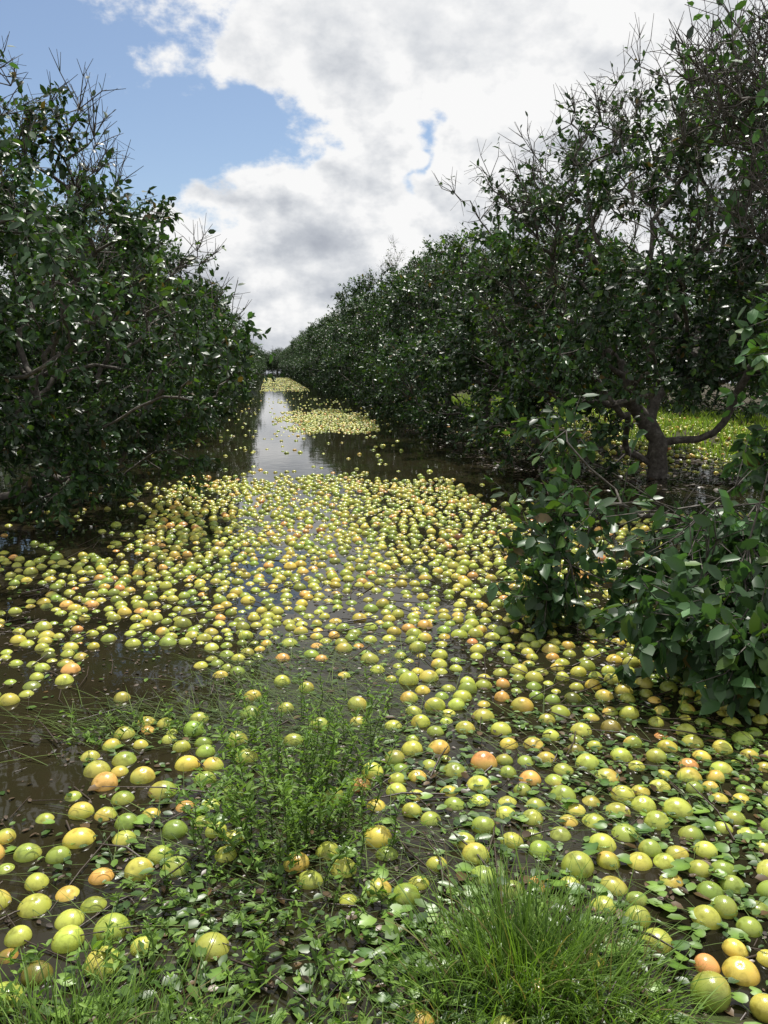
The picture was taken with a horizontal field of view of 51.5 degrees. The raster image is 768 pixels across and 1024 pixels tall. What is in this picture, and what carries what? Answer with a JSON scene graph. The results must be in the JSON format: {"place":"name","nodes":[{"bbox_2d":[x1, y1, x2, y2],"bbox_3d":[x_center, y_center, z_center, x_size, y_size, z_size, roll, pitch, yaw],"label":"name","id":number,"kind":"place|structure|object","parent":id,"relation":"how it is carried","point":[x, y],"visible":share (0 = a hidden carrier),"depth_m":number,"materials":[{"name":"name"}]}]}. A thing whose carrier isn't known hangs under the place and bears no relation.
{"place":"outdoors","nodes":[
{"label":"outdoors","id":0,"kind":"place"},
{"bbox_2d":[0,369,767,1023],"bbox_3d":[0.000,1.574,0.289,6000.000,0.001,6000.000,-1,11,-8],"label":"flood water","id":1,"kind":"structure","parent":0,"point":[410,461],"depth_m":3.99,"materials":[{"name":"liquid"}]},
{"bbox_2d":[0,696,433,1023],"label":"marsh weed","id":2,"kind":"object","parent":1,"relation":"on","point":[154,937],"visible":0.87,"depth_m":2.18,"materials":[{"name":"green plant"}]},
{"bbox_2d":[166,654,411,884],"bbox_3d":[-0.305,0.881,3.033,0.803,0.436,1.479,0,10,-2],"label":"water weed","id":3,"kind":"object","parent":1,"relation":"on","point":[305,802],"visible":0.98,"depth_m":2.77,"materials":[{"name":"green plant"}]},
{"bbox_2d":[0,904,635,1023],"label":"grass clump","id":4,"kind":"object","parent":1,"relation":"on","point":[102,1011],"visible":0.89,"depth_m":1.97,"materials":[{"name":"green plant"}]},
{"bbox_2d":[0,378,767,1023],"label":"floating grapefruit","id":5,"kind":"object","parent":1,"relation":"on","point":[740,966],"visible":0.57,"depth_m":3.94,"materials":[{"name":"yellow food"}]},
{"bbox_2d":[0,613,767,1023],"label":"trailing grass","id":6,"kind":"structure","parent":1,"relation":"on","point":[210,683],"depth_m":3.30,"materials":[{"name":"green plant"}]},
{"bbox_2d":[0,427,767,1023],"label":"floating leaves","id":7,"kind":"object","parent":1,"relation":"on","point":[306,975],"depth_m":2.66,"materials":[{"name":"green plant"}]},
{"bbox_2d":[260,809,738,1023],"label":"grass clump","id":8,"kind":"object","parent":1,"relation":"on","point":[521,950],"visible":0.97,"depth_m":2.07,"materials":[{"name":"green plant"}]},
{"bbox_2d":[0,0,767,354],"label":"sky","id":9,"kind":"structure","parent":0,"point":[310,135],"materials":[{"name":"white"}]},
{"bbox_2d":[14,383,767,1023],"bbox_3d":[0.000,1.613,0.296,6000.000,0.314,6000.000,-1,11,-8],"label":"ground","id":10,"kind":"structure","parent":0,"point":[720,1017],"depth_m":18.09,"materials":[{"name":"green plant"}]},
{"bbox_2d":[0,160,241,464],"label":"grapefruit tree","id":11,"kind":"object","parent":10,"relation":"on","point":[145,349],"visible":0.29,"depth_m":12.61,"materials":[{"name":"green plant"}]},
{"bbox_2d":[0,217,246,446],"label":"grapefruit tree","id":12,"kind":"object","parent":10,"relation":"on","point":[103,358],"visible":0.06,"depth_m":16.46,"materials":[{"name":"green plant"}]},
{"bbox_2d":[0,31,283,535],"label":"grapefruit tree","id":13,"kind":"object","parent":10,"relation":"on","point":[34,411],"visible":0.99,"depth_m":7.97,"materials":[{"name":"green plant"}]},
{"bbox_2d":[40,276,255,422],"bbox_3d":[-6.853,-4.498,22.087,6.029,4.464,5.676,1,10,4],"label":"grapefruit tree","id":14,"kind":"object","parent":10,"relation":"on","point":[116,348],"visible":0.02,"depth_m":22.05,"materials":[{"name":"green plant"}]},
{"bbox_2d":[91,309,253,402],"bbox_3d":[-7.158,-5.286,26.452,5.642,4.456,5.812,-4,11,-19],"label":"grapefruit tree","id":15,"kind":"object","parent":10,"relation":"on","point":[230,395],"visible":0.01,"depth_m":26.10,"materials":[{"name":"green plant"}]},
{"bbox_2d":[143,321,254,401],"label":"grapefruit tree","id":16,"kind":"object","parent":10,"relation":"on","point":[240,353],"visible":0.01,"depth_m":35.53,"materials":[{"name":"green plant"}]},
{"bbox_2d":[142,273,256,391],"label":"grapefruit tree","id":17,"kind":"object","parent":10,"relation":"on","point":[236,319],"depth_m":30.98,"materials":[{"name":"green plant"}]},
{"bbox_2d":[228,320,264,395],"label":"grapefruit tree","id":18,"kind":"object","parent":10,"relation":"on","point":[257,372],"visible":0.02,"depth_m":40.34,"materials":[{"name":"green plant"}]},
{"bbox_2d":[296,303,362,385],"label":"grapefruit tree","id":19,"kind":"object","parent":10,"relation":"on","point":[305,367],"visible":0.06,"depth_m":48.20,"materials":[{"name":"green plant"}]},
{"bbox_2d":[299,311,361,395],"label":"grapefruit tree","id":20,"kind":"object","parent":10,"relation":"on","point":[325,327],"visible":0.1,"depth_m":43.58,"materials":[{"name":"green plant"}]},
{"bbox_2d":[241,313,424,388],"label":"distant tree row","id":21,"kind":"object","parent":10,"relation":"on","point":[290,358],"visible":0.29,"depth_m":81.20,"materials":[{"name":"green plant"}]},
{"bbox_2d":[317,297,384,399],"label":"grapefruit tree","id":22,"kind":"object","parent":10,"relation":"on","point":[335,339],"visible":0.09,"depth_m":38.78,"materials":[{"name":"green plant"}]},
{"bbox_2d":[319,286,439,402],"bbox_3d":[0.636,-7.291,34.164,6.838,5.734,7.045,-3,11,-18],"label":"grapefruit tree","id":23,"kind":"object","parent":10,"relation":"on","point":[338,348],"visible":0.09,"depth_m":33.88,"materials":[{"name":"green plant"}]},
{"bbox_2d":[318,235,473,399],"bbox_3d":[0.945,-6.931,29.860,6.938,6.581,6.485,-2,11,-10],"label":"grapefruit tree","id":24,"kind":"object","parent":10,"relation":"on","point":[350,341],"visible":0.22,"depth_m":29.32,"materials":[{"name":"green plant"}]},
{"bbox_2d":[338,234,518,419],"bbox_3d":[1.845,-5.635,24.953,6.949,5.769,6.948,-3,11,-18],"label":"grapefruit tree","id":25,"kind":"object","parent":10,"relation":"on","point":[363,363],"visible":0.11,"depth_m":24.77,"materials":[{"name":"green plant"}]},
{"bbox_2d":[362,222,623,430],"bbox_3d":[2.922,-4.726,20.822,7.339,5.455,6.909,-2,11,-12],"label":"grapefruit tree","id":26,"kind":"object","parent":10,"relation":"on","point":[399,301],"visible":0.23,"depth_m":19.86,"materials":[{"name":"green plant"}]},
{"bbox_2d":[362,218,706,448],"bbox_3d":[3.007,-3.533,15.920,6.993,4.846,7.204,-1,10,-5],"label":"grapefruit tree","id":27,"kind":"object","parent":10,"relation":"on","point":[415,358],"visible":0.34,"depth_m":15.49,"materials":[{"name":"green plant"}]},
{"bbox_2d":[426,14,767,492],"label":"grapefruit tree","id":28,"kind":"object","parent":10,"relation":"on","point":[564,356],"visible":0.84,"depth_m":10.10,"materials":[{"name":"green plant"}]},
{"bbox_2d":[482,0,767,724],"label":"grapefruit tree","id":29,"kind":"object","parent":10,"relation":"on","point":[706,587],"visible":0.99,"depth_m":4.90,"materials":[{"name":"green plant"}]},
{"bbox_2d":[614,275,753,411],"bbox_3d":[10.534,-6.150,28.099,6.892,5.633,6.890,0,10,-3],"label":"grapefruit tree","id":30,"kind":"object","parent":10,"relation":"on","point":[734,385],"visible":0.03,"depth_m":28.05,"materials":[{"name":"green plant"}]},
{"bbox_2d":[659,256,767,421],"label":"grapefruit tree","id":31,"kind":"object","parent":10,"relation":"on","point":[746,413],"visible":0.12,"depth_m":22.82,"materials":[{"name":"green plant"}]},
{"bbox_2d":[442,392,767,460],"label":"alley grass","id":32,"kind":"structure","parent":0,"point":[714,424],"depth_m":19.60,"materials":[{"name":"green plant"}]}
]}

